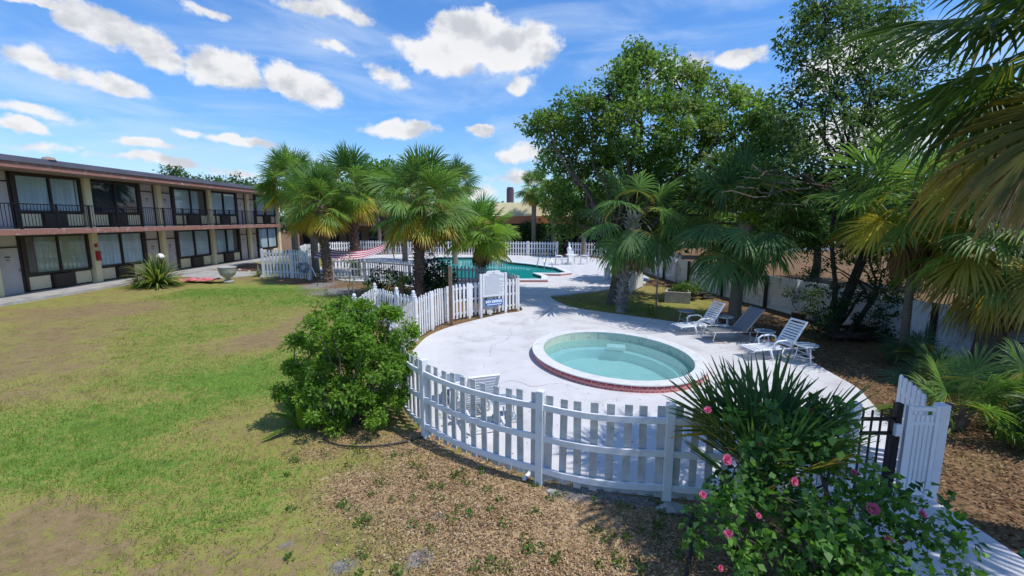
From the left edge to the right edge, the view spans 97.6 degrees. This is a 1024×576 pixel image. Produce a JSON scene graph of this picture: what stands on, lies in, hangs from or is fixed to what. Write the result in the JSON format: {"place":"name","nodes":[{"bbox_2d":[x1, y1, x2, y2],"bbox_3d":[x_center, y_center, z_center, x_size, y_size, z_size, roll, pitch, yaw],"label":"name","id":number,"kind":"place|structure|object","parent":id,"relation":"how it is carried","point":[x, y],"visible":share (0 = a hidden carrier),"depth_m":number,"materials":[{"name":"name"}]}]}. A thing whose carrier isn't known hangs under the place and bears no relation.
{"place":"outdoors","nodes":[
{"label":"outdoors","id":0,"kind":"place"},
{"bbox_2d":[181,270,255,278],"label":"garden path","id":1,"kind":"structure","parent":0,"point":[210,274],"depth_m":27.78,"materials":[{"name":"concrete"}]},
{"bbox_2d":[0,288,836,575],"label":"lawn grass","id":2,"kind":"structure","parent":0,"point":[141,440],"depth_m":6.96,"materials":[{"name":"green plant"}]},
{"bbox_2d":[0,223,1023,575],"bbox_3d":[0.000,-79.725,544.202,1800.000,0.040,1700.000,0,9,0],"label":"ground","id":3,"kind":"structure","parent":0,"point":[54,541],"depth_m":6.41,"materials":[{"name":"plant"}]},
{"bbox_2d":[0,154,281,296],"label":"motel building","id":4,"kind":"structure","parent":3,"relation":"on","point":[63,224],"depth_m":24.34,"materials":[{"name":"brown"}]},
{"bbox_2d":[0,181,13,228],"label":"door","id":5,"kind":"structure","parent":4,"relation":"in","point":[4,197],"depth_m":19.63,"materials":[{"name":"paint"}]},
{"bbox_2d":[0,248,24,294],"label":"door","id":6,"kind":"structure","parent":4,"relation":"in","point":[10,267],"depth_m":19.91,"materials":[{"name":"paint"}]},
{"bbox_2d":[12,173,84,212],"bbox_3d":[-22.223,-4.496,21.538,0.146,1.720,3.160,0,9,0],"label":"window","id":7,"kind":"structure","parent":4,"relation":"in","point":[34,189],"depth_m":21.42,"materials":[{"name":"clear glass"}]},
{"bbox_2d":[22,233,92,275],"bbox_3d":[-22.223,-1.699,21.966,0.146,1.840,3.160,0,9,0],"label":"window","id":8,"kind":"structure","parent":4,"relation":"in","point":[61,252],"depth_m":22.04,"materials":[{"name":"clear glass"}]},
{"bbox_2d":[90,180,140,213],"bbox_3d":[-22.223,-5.034,25.057,0.146,1.720,3.160,0,9,0],"label":"window","id":9,"kind":"structure","parent":4,"relation":"in","point":[124,195],"depth_m":25.03,"materials":[{"name":"brown glass"}]},
{"bbox_2d":[97,232,146,266],"bbox_3d":[-22.223,-2.236,25.485,0.146,1.840,3.160,0,9,0],"label":"window","id":10,"kind":"structure","parent":4,"relation":"in","point":[117,248],"depth_m":25.48,"materials":[{"name":"clear glass"}]},
{"bbox_2d":[141,192,155,225],"bbox_3d":[-22.244,-4.811,27.372,0.107,2.040,0.930,0,9,0],"label":"door","id":11,"kind":"structure","parent":4,"relation":"in","point":[146,197],"depth_m":27.41,"materials":[{"name":"paint"}]},
{"bbox_2d":[146,240,158,265],"bbox_3d":[-22.264,-1.954,27.809,0.065,2.040,0.930,0,9,0],"label":"door","id":12,"kind":"structure","parent":4,"relation":"in","point":[152,245],"depth_m":27.75,"materials":[{"name":"paint"}]},
{"bbox_2d":[161,193,172,225],"bbox_3d":[-22.244,-5.027,28.786,0.107,2.040,0.930,0,9,0],"label":"door","id":13,"kind":"structure","parent":4,"relation":"in","point":[166,203],"depth_m":28.92,"materials":[{"name":"paint"}]},
{"bbox_2d":[167,239,177,270],"bbox_3d":[-22.244,-2.171,29.223,0.107,2.040,0.930,0,9,0],"label":"door","id":14,"kind":"structure","parent":4,"relation":"in","point":[171,247],"depth_m":29.34,"materials":[{"name":"paint"}]},
{"bbox_2d":[173,188,207,214],"bbox_3d":[-22.223,-5.932,30.929,0.146,1.720,3.160,0,9,0],"label":"window","id":15,"kind":"structure","parent":4,"relation":"in","point":[184,199],"depth_m":30.74,"materials":[{"name":"brown glass"}]},
{"bbox_2d":[177,229,211,257],"bbox_3d":[-22.223,-3.134,31.356,0.146,1.840,3.160,0,9,0],"label":"window","id":16,"kind":"structure","parent":4,"relation":"in","point":[194,243],"depth_m":31.32,"materials":[{"name":"brown glass"}]},
{"bbox_2d":[211,191,236,214],"bbox_3d":[-22.223,-6.469,34.448,0.146,1.720,3.160,0,9,0],"label":"window","id":17,"kind":"structure","parent":4,"relation":"in","point":[223,201],"depth_m":34.50,"materials":[{"name":"brown glass"}]},
{"bbox_2d":[215,229,240,253],"bbox_3d":[-22.223,-3.672,34.876,0.146,1.840,3.160,0,9,0],"label":"window","id":18,"kind":"structure","parent":4,"relation":"in","point":[224,237],"depth_m":34.79,"materials":[{"name":"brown glass"}]},
{"bbox_2d":[240,235,247,259],"bbox_3d":[-22.244,-3.390,37.200,0.107,2.040,0.930,0,9,0],"label":"door","id":19,"kind":"structure","parent":4,"relation":"in","point":[244,246],"depth_m":37.25,"materials":[{"name":"paint"}]},
{"bbox_2d":[255,196,275,215],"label":"window","id":20,"kind":"structure","parent":4,"relation":"in","point":[258,208],"depth_m":39.84,"materials":[{"name":"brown glass"}]},
{"bbox_2d":[258,227,277,248],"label":"window","id":21,"kind":"structure","parent":4,"relation":"in","point":[268,238],"depth_m":40.77,"materials":[{"name":"brown glass"}]},
{"bbox_2d":[0,256,288,306],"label":"motel walkway","id":22,"kind":"structure","parent":3,"relation":"on","point":[19,298],"depth_m":22.00,"materials":[{"name":"concrete"}]},
{"bbox_2d":[118,251,193,289],"bbox_3d":[-18.302,-1.002,23.000,3.443,1.830,3.401,0,9,0],"label":"striped yucca","id":23,"kind":"object","parent":3,"relation":"on","point":[155,277],"visible":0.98,"depth_m":22.79,"materials":[{"name":"green plant"}]},
{"bbox_2d":[153,164,208,178],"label":"background tree","id":24,"kind":"object","parent":3,"relation":"on","point":[178,172],"visible":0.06,"depth_m":49.72,"materials":[{"name":"green plant"}]},
{"bbox_2d":[217,266,236,282],"bbox_3d":[-15.548,-0.731,24.504,0.940,0.880,0.940,0,9,0],"label":"stone urn","id":25,"kind":"object","parent":3,"relation":"on","point":[227,272],"visible":1,"depth_m":24.25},
{"bbox_2d":[216,171,258,185],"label":"background tree","id":26,"kind":"object","parent":3,"relation":"on","point":[235,180],"visible":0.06,"depth_m":50.20,"materials":[{"name":"green plant"}]},
{"bbox_2d":[236,263,261,270],"bbox_3d":[-19.308,-1.446,32.095,2.547,0.100,6.862,-4,10,-25],"label":"red mulch bed","id":27,"kind":"object","parent":3,"relation":"on","point":[246,267],"visible":0.5,"depth_m":31.83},
{"bbox_2d":[248,141,312,268],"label":"sabal palm","id":28,"kind":"object","parent":3,"relation":"on","point":[277,167],"visible":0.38,"depth_m":29.73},
{"bbox_2d":[260,249,310,279],"bbox_3d":[-13.137,-1.279,26.237,3.578,2.000,0.460,3,9,19],"label":"picket fence","id":29,"kind":"object","parent":3,"relation":"on","point":[290,253],"visible":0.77,"depth_m":26.35,"materials":[{"name":"white paint"}]},
{"bbox_2d":[277,156,337,272],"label":"sabal palm","id":30,"kind":"object","parent":3,"relation":"on","point":[314,261],"visible":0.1,"depth_m":28.50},
{"bbox_2d":[262,390,356,439],"bbox_3d":[-3.404,1.879,7.318,1.201,0.873,1.358,7,11,38],"label":"leaf plant","id":31,"kind":"object","parent":3,"relation":"on","point":[300,414],"visible":0.64,"depth_m":7.28,"materials":[{"name":"green plant"}]},
{"bbox_2d":[277,158,362,282],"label":"sabal palm","id":32,"kind":"object","parent":3,"relation":"on","point":[321,223],"visible":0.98,"depth_m":23.55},
{"bbox_2d":[299,242,349,278],"bbox_3d":[-15.056,-2.349,34.430,3.700,1.640,18.559,-2,9,-11],"label":"picket fence","id":33,"kind":"object","parent":3,"relation":"on","point":[305,246],"visible":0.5,"depth_m":39.00,"materials":[{"name":"white paint"}]},
{"bbox_2d":[268,294,421,439],"bbox_3d":[-2.775,1.229,7.520,2.552,2.233,1.881,0,9,0],"label":"round shrub","id":34,"kind":"object","parent":3,"relation":"on","point":[336,347],"visible":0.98,"depth_m":7.25,"materials":[{"name":"green plant"}]},
{"bbox_2d":[303,138,388,275],"bbox_3d":[-9.516,-4.590,26.607,5.216,8.138,5.073,-2,9,-15],"label":"sabal palm","id":35,"kind":"object","parent":3,"relation":"on","point":[350,163],"visible":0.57,"depth_m":25.52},
{"bbox_2d":[305,250,401,320],"bbox_3d":[-5.088,0.023,14.805,2.591,2.424,5.353,-1,9,-9],"label":"spindly shrub","id":36,"kind":"object","parent":3,"relation":"on","point":[317,284],"visible":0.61,"depth_m":15.74,"materials":[{"name":"green plant"}]},
{"bbox_2d":[299,196,412,252],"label":"motel return wing","id":37,"kind":"structure","parent":3,"relation":"on","point":[365,233],"depth_m":46.68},
{"bbox_2d":[341,154,397,253],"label":"background tree","id":38,"kind":"object","parent":3,"relation":"on","point":[383,163],"visible":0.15,"depth_m":42.77,"materials":[{"name":"green plant"}]},
{"bbox_2d":[322,436,422,447],"bbox_3d":[-2.150,2.372,6.893,1.584,0.028,0.297,-1,9,-4],"label":"garden hose","id":39,"kind":"object","parent":3,"relation":"on","point":[325,440],"visible":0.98,"depth_m":6.81,"materials":[{"name":"green rubber"}]},
{"bbox_2d":[352,283,415,338],"bbox_3d":[-3.633,0.826,13.493,1.749,1.690,2.221,0,9,0],"label":"picket fence","id":40,"kind":"object","parent":3,"relation":"on","point":[377,297],"visible":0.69,"depth_m":13.80,"materials":[{"name":"white paint"}]},
{"bbox_2d":[361,263,407,292],"bbox_3d":[-5.938,-0.449,20.673,2.207,1.574,1.860,7,11,37],"label":"dark shrub","id":41,"kind":"object","parent":3,"relation":"on","point":[374,275],"visible":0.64,"depth_m":20.43,"materials":[{"name":"green plant"}]},
{"bbox_2d":[390,274,412,293],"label":"pale shrub","id":42,"kind":"object","parent":3,"relation":"on","point":[405,279],"visible":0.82,"depth_m":18.65,"materials":[{"name":"green plant"}]},
{"bbox_2d":[376,161,430,261],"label":"sabal palm","id":43,"kind":"object","parent":3,"relation":"on","point":[404,254],"visible":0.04,"depth_m":35.09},
{"bbox_2d":[359,143,479,299],"bbox_3d":[-3.782,-2.715,19.043,4.997,6.719,4.691,0,9,0],"label":"sabal palm","id":44,"kind":"object","parent":3,"relation":"on","point":[421,174],"visible":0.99,"depth_m":18.34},
{"bbox_2d":[331,258,518,302],"bbox_3d":[-4.418,-0.407,21.988,13.190,1.560,1.837,7,11,37],"label":"picket fence","id":45,"kind":"object","parent":3,"relation":"on","point":[476,270],"visible":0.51,"depth_m":23.73,"materials":[{"name":"white paint"}]},
{"bbox_2d":[407,253,457,295],"bbox_3d":[-3.647,-0.603,20.099,2.397,2.052,2.043,0,9,0],"label":"dark shrub","id":46,"kind":"object","parent":3,"relation":"on","point":[429,285],"visible":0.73,"depth_m":19.95,"materials":[{"name":"green plant"}]},
{"bbox_2d":[448,266,452,324],"bbox_3d":[-1.992,0.256,14.537,0.110,1.950,0.110,0,9,0],"label":"wooden post","id":47,"kind":"object","parent":3,"relation":"on","point":[450,295],"visible":1,"depth_m":14.48,"materials":[{"name":"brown wood"}]},
{"bbox_2d":[430,151,484,263],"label":"sabal palm","id":48,"kind":"object","parent":3,"relation":"on","point":[469,187],"visible":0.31,"depth_m":33.13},
{"bbox_2d":[360,241,557,256],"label":"picket fence","id":49,"kind":"object","parent":3,"relation":"on","point":[527,248],"visible":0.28,"depth_m":42.32,"materials":[{"name":"white paint"}]},
{"bbox_2d":[412,278,519,341],"bbox_3d":[-1.575,0.656,15.107,0.876,1.537,5.412,6,10,34],"label":"picket fence","id":50,"kind":"object","parent":3,"relation":"on","point":[431,323],"visible":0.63,"depth_m":15.18,"materials":[{"name":"white paint"}]},
{"bbox_2d":[440,191,521,273],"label":"sabal palm","id":51,"kind":"object","parent":3,"relation":"on","point":[485,249],"visible":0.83,"depth_m":21.08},
{"bbox_2d":[281,443,685,575],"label":"weeds","id":52,"kind":"object","parent":3,"relation":"on","point":[289,553],"visible":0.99,"depth_m":5.04,"materials":[{"name":"green plant"}]},
{"bbox_2d":[479,270,506,317],"bbox_3d":[-0.665,0.198,15.930,1.085,1.645,0.085,-5,10,-31],"label":"rules sign","id":53,"kind":"object","parent":3,"relation":"on","point":[494,282],"visible":0.95,"depth_m":15.83,"materials":[{"name":"white paint"}]},
{"bbox_2d":[485,298,502,306],"bbox_3d":[-0.635,0.512,15.845,0.720,0.235,0.019,-5,10,-31],"label":"no diving sign","id":54,"kind":"object","parent":53,"relation":"attached to","point":[493,302],"visible":1,"depth_m":15.84,"materials":[{"name":"blue paint"}]},
{"bbox_2d":[428,257,571,281],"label":"pool","id":55,"kind":"structure","parent":3,"relation":"in","point":[527,272],"depth_m":30.64,"materials":[{"name":"liquid"}]},
{"bbox_2d":[426,187,601,252],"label":"lobby building","id":56,"kind":"structure","parent":3,"relation":"on","point":[523,214],"depth_m":46.63,"materials":[{"name":"paint"}]},
{"bbox_2d":[560,227,575,248],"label":"window","id":57,"kind":"structure","parent":56,"relation":"in","point":[563,246],"depth_m":48.29,"materials":[{"name":"glass"}]},
{"bbox_2d":[515,217,550,242],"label":"background tree","id":58,"kind":"object","parent":3,"relation":"on","point":[525,230],"visible":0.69,"depth_m":45.38,"materials":[{"name":"green plant"}]},
{"bbox_2d":[514,167,552,254],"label":"sabal palm","id":59,"kind":"object","parent":3,"relation":"on","point":[529,196],"visible":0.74,"depth_m":43.26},
{"bbox_2d":[533,235,563,255],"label":"bush","id":60,"kind":"object","parent":3,"relation":"on","point":[555,240],"visible":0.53,"depth_m":42.30,"materials":[{"name":"green plant"}]},
{"bbox_2d":[275,409,822,575],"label":"wood chips","id":61,"kind":"object","parent":3,"relation":"on","point":[547,573],"visible":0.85,"depth_m":5.04,"materials":[{"name":"wood"}]},
{"bbox_2d":[536,173,566,254],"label":"sabal palm","id":62,"kind":"object","parent":3,"relation":"on","point":[554,224],"visible":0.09,"depth_m":42.75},
{"bbox_2d":[566,177,600,256],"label":"sabal palm","id":63,"kind":"object","parent":3,"relation":"on","point":[583,248],"visible":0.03,"depth_m":39.90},
{"bbox_2d":[568,242,674,257],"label":"picket fence","id":64,"kind":"object","parent":3,"relation":"on","point":[578,244],"visible":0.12,"depth_m":40.51,"materials":[{"name":"white paint"}]},
{"bbox_2d":[320,254,922,502],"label":"pool deck","id":65,"kind":"structure","parent":3,"relation":"on","point":[517,364],"depth_m":10.54,"materials":[{"name":"paint"}]},
{"bbox_2d":[309,244,394,278],"bbox_3d":[-9.300,-1.597,25.960,5.060,2.031,1.256,0,9,0],"label":"hammock","id":66,"kind":"object","parent":65,"relation":"on","point":[361,254],"visible":0.74,"depth_m":25.89,"materials":[{"name":"fabric"}]},
{"bbox_2d":[440,374,463,405],"bbox_3d":[-1.120,1.887,8.331,0.502,0.453,0.502,0,9,0],"label":"side table","id":67,"kind":"object","parent":65,"relation":"on","point":[457,378],"visible":0.31,"depth_m":8.24,"materials":[{"name":"white plastic"}]},
{"bbox_2d":[456,374,504,435],"bbox_3d":[-0.615,1.756,7.689,0.591,0.920,1.687,-3,9,-18],"label":"chaise lounge","id":68,"kind":"object","parent":65,"relation":"on","point":[489,384],"visible":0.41,"depth_m":7.23,"materials":[{"name":"white plastic"}]},
{"bbox_2d":[489,394,516,425],"bbox_3d":[-0.130,2.038,7.342,0.502,0.453,0.502,0,9,0],"label":"side table","id":69,"kind":"object","parent":65,"relation":"on","point":[503,412],"visible":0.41,"depth_m":7.35,"materials":[{"name":"white plastic"}]},
{"bbox_2d":[532,329,708,392],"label":"wading pool","id":70,"kind":"structure","parent":65,"relation":"in","point":[611,363],"depth_m":11.72,"materials":[{"name":"paint"}]},
{"bbox_2d":[671,301,731,334],"bbox_3d":[5.664,0.887,13.378,1.687,0.920,0.591,-2,9,-12],"label":"chaise lounge","id":71,"kind":"object","parent":65,"relation":"on","point":[698,323],"visible":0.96,"depth_m":13.33,"materials":[{"name":"white plastic"}]},
{"bbox_2d":[700,305,765,342],"bbox_3d":[6.231,1.001,12.527,1.710,0.904,0.605,-1,9,-9],"label":"chaise lounge","id":72,"kind":"object","parent":65,"relation":"on","point":[747,319],"visible":0.93,"depth_m":12.50,"materials":[{"name":"grey"}]},
{"bbox_2d":[754,328,775,342],"bbox_3d":[6.692,1.345,11.877,0.502,0.453,0.502,0,9,0],"label":"side table","id":73,"kind":"object","parent":65,"relation":"on","point":[763,330],"visible":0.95,"depth_m":11.85,"materials":[{"name":"white plastic"}]},
{"bbox_2d":[739,317,814,359],"bbox_3d":[6.529,1.247,11.022,1.687,0.920,0.591,-2,9,-10],"label":"chaise lounge","id":74,"kind":"object","parent":65,"relation":"on","point":[770,347],"visible":0.97,"depth_m":10.98,"materials":[{"name":"white plastic"}]},
{"bbox_2d":[793,342,818,365],"bbox_3d":[6.924,1.546,10.565,0.502,0.453,0.502,0,9,0],"label":"side table","id":75,"kind":"object","parent":65,"relation":"on","point":[809,345],"visible":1,"depth_m":10.52,"materials":[{"name":"white plastic"}]},
{"bbox_2d":[390,296,862,501],"bbox_3d":[-0.406,1.709,8.110,3.008,1.570,10.194,-8,12,-42],"label":"picket fence","id":76,"kind":"object","parent":3,"relation":"on","point":[668,454],"visible":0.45,"depth_m":5.63,"materials":[{"name":"white paint"}]},
{"bbox_2d":[629,265,643,293],"bbox_3d":[6.091,-0.477,21.847,0.100,1.740,2.406,5,10,29],"label":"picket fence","id":77,"kind":"object","parent":3,"relation":"on","point":[636,282],"visible":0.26,"depth_m":21.48,"materials":[{"name":"white paint"}]},
{"bbox_2d":[575,152,705,312],"bbox_3d":[4.509,-2.030,16.571,4.565,6.118,4.676,0,9,0],"label":"sabal palm","id":78,"kind":"object","parent":3,"relation":"on","point":[628,252],"visible":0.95,"depth_m":15.85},
{"bbox_2d":[654,244,660,318],"bbox_3d":[4.911,-0.166,15.143,0.148,2.651,0.133,0,9,0],"label":"garden pole","id":79,"kind":"object","parent":3,"relation":"on","point":[657,281],"visible":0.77,"depth_m":15.11,"materials":[{"name":"brown wood"}]},
{"bbox_2d":[655,501,683,514],"bbox_3d":[1.892,2.602,5.325,0.362,0.086,0.213,0,9,0],"label":"rock","id":80,"kind":"object","parent":3,"relation":"on","point":[673,507],"visible":0.84,"depth_m":5.28,"materials":[{"name":"stone"}]},
{"bbox_2d":[513,34,836,304],"bbox_3d":[5.910,-4.454,17.991,11.093,10.469,7.341,4,10,27],"label":"oak tree","id":81,"kind":"object","parent":3,"relation":"on","point":[669,146],"visible":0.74,"depth_m":16.39,"materials":[{"name":"green plant"}]},
{"bbox_2d":[664,288,690,303],"bbox_3d":[6.987,0.334,18.926,1.000,0.460,0.940,3,9,20],"label":"planter box","id":82,"kind":"object","parent":3,"relation":"on","point":[683,297],"visible":0.9,"depth_m":18.50,"materials":[{"name":"concrete"}]},
{"bbox_2d":[669,279,704,294],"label":"planter shrub","id":83,"kind":"object","parent":82,"relation":"in","point":[686,284],"visible":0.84,"depth_m":18.70,"materials":[{"name":"green plant"}]},
{"bbox_2d":[685,509,694,575],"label":"garden hose","id":84,"kind":"object","parent":3,"relation":"on","point":[688,564],"visible":0.67,"depth_m":4.58,"materials":[{"name":"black rubber"}]},
{"bbox_2d":[690,290,714,299],"bbox_3d":[7.959,0.313,19.356,1.366,0.386,0.889,0,9,0],"label":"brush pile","id":85,"kind":"object","parent":3,"relation":"on","point":[703,294],"visible":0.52,"depth_m":19.20,"materials":[{"name":"plant"}]},
{"bbox_2d":[668,134,838,324],"bbox_3d":[7.531,-1.725,14.436,5.210,6.154,4.632,0,9,0],"label":"sabal palm","id":86,"kind":"object","parent":3,"relation":"on","point":[740,263],"visible":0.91,"depth_m":13.89,"materials":[{"name":"green plant"}]},
{"bbox_2d":[700,186,830,265],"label":"background tree","id":87,"kind":"object","parent":3,"relation":"on","point":[730,220],"visible":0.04,"depth_m":21.01,"materials":[{"name":"green plant"}]},
{"bbox_2d":[661,348,885,540],"bbox_3d":[2.737,1.753,4.742,2.016,2.202,1.896,0,9,0],"label":"fan palmetto","id":88,"kind":"object","parent":3,"relation":"on","point":[785,398],"visible":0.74,"depth_m":4.69,"materials":[{"name":"plant"}]},
{"bbox_2d":[782,285,825,318],"bbox_3d":[9.803,0.548,14.713,1.545,1.405,1.248,-6,10,-32],"label":"potted shrub","id":89,"kind":"object","parent":3,"relation":"on","point":[812,294],"visible":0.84,"depth_m":14.53,"materials":[{"name":"green plant"}]},
{"bbox_2d":[644,257,1023,372],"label":"board fence","id":90,"kind":"object","parent":3,"relation":"on","point":[770,297],"visible":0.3,"depth_m":14.24,"materials":[{"name":"paint"}]},
{"bbox_2d":[678,392,991,575],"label":"hibiscus bush","id":91,"kind":"object","parent":3,"relation":"on","point":[832,543],"visible":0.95,"depth_m":3.93,"materials":[{"name":"green plant"}]},
{"bbox_2d":[802,162,874,281],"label":"background tree","id":92,"kind":"object","parent":3,"relation":"on","point":[826,215],"visible":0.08,"depth_m":23.61,"materials":[{"name":"green plant"}]},
{"bbox_2d":[661,319,1023,554],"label":"leaf litter","id":93,"kind":"object","parent":3,"relation":"on","point":[989,484],"visible":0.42,"depth_m":6.67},
{"bbox_2d":[723,0,972,332],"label":"open crowned tree","id":94,"kind":"object","parent":3,"relation":"on","point":[851,117],"visible":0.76,"depth_m":12.37,"materials":[{"name":"green plant"}]},
{"bbox_2d":[805,304,899,337],"bbox_3d":[9.755,0.920,12.884,1.768,1.221,1.929,0,9,0],"label":"dark hedge","id":95,"kind":"object","parent":3,"relation":"on","point":[873,316],"visible":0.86,"depth_m":12.52,"materials":[{"name":"green plant"}]},
{"bbox_2d":[822,324,898,342],"bbox_3d":[10.018,1.291,13.080,2.122,0.414,1.480,1,9,9],"label":"brush pile","id":96,"kind":"object","parent":3,"relation":"on","point":[844,335],"visible":0.62,"depth_m":12.61,"materials":[{"name":"brown wood"}]},
{"bbox_2d":[791,195,940,340],"bbox_3d":[9.969,-0.570,12.908,3.262,4.325,2.487,0,9,0],"label":"dark evergreen tree","id":97,"kind":"object","parent":3,"relation":"on","point":[873,295],"visible":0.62,"depth_m":12.82,"materials":[{"name":"green plant"}]},
{"bbox_2d":[800,108,1012,353],"bbox_3d":[10.016,-1.314,11.175,4.629,6.324,4.240,-4,10,-25],"label":"sabal palm","id":98,"kind":"object","parent":3,"relation":"on","point":[900,253],"visible":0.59,"depth_m":10.98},
{"bbox_2d":[828,183,993,296],"bbox_3d":[14.897,-1.629,17.216,5.331,5.119,4.955,0,9,0],"label":"background tree","id":99,"kind":"object","parent":3,"relation":"on","point":[900,196],"visible":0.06,"depth_m":17.12,"materials":[{"name":"green plant"}]},
{"bbox_2d":[817,0,1023,257],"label":"sabal palm","id":100,"kind":"object","parent":3,"relation":"on","point":[979,113],"visible":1,"depth_m":4.37,"materials":[{"name":"plant"}]},
{"bbox_2d":[821,499,1023,575],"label":"front walk","id":101,"kind":"structure","parent":3,"relation":"on","point":[1002,560],"depth_m":4.55,"materials":[{"name":"concrete"}]},
{"bbox_2d":[896,374,950,500],"bbox_3d":[5.289,1.928,5.917,0.138,1.300,1.302,3,9,21],"label":"gate side fence","id":102,"kind":"object","parent":3,"relation":"on","point":[909,393],"visible":0.37,"depth_m":5.39,"materials":[{"name":"white paint"}]},
{"bbox_2d":[808,401,903,496],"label":"black gate","id":103,"kind":"structure","parent":102,"relation":"attached to","point":[894,427],"depth_m":5.38,"materials":[{"name":"iron"},{"name":"black paint"}]},
{"bbox_2d":[894,404,941,498],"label":"white gate","id":104,"kind":"structure","parent":102,"relation":"attached to","point":[918,443],"depth_m":5.33,"materials":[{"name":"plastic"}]},
{"bbox_2d":[871,320,977,373],"bbox_3d":[9.457,1.442,10.249,1.907,1.539,2.182,0,9,0],"label":"palmetto","id":105,"kind":"object","parent":3,"relation":"on","point":[893,353],"visible":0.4,"depth_m":10.42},
{"bbox_2d":[874,340,999,403],"bbox_3d":[8.672,1.949,9.039,1.980,1.761,1.775,0,9,0],"label":"palmetto","id":106,"kind":"object","parent":3,"relation":"on","point":[914,366],"visible":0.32,"depth_m":9.04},
{"bbox_2d":[875,341,1023,448],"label":"palmetto","id":107,"kind":"object","parent":3,"relation":"on","point":[960,419],"visible":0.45,"depth_m":7.25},
{"bbox_2d":[883,143,1023,376],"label":"sabal palm","id":108,"kind":"object","parent":3,"relation":"on","point":[991,286],"visible":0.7,"depth_m":9.45,"materials":[{"name":"plant"}]},
{"bbox_2d":[941,337,1023,412],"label":"palmetto","id":109,"kind":"object","parent":3,"relation":"on","point":[1018,370],"visible":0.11,"depth_m":8.22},
{"bbox_2d":[973,386,1023,458],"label":"palmetto","id":110,"kind":"object","parent":3,"relation":"on","point":[1019,410],"visible":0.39,"depth_m":7.23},
{"bbox_2d":[0,0,1023,373],"label":"sky","id":111,"kind":"structure","parent":0,"point":[203,87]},
{"bbox_2d":[188,310,885,575],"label":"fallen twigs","id":112,"kind":"object","parent":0,"point":[424,518],"depth_m":5.06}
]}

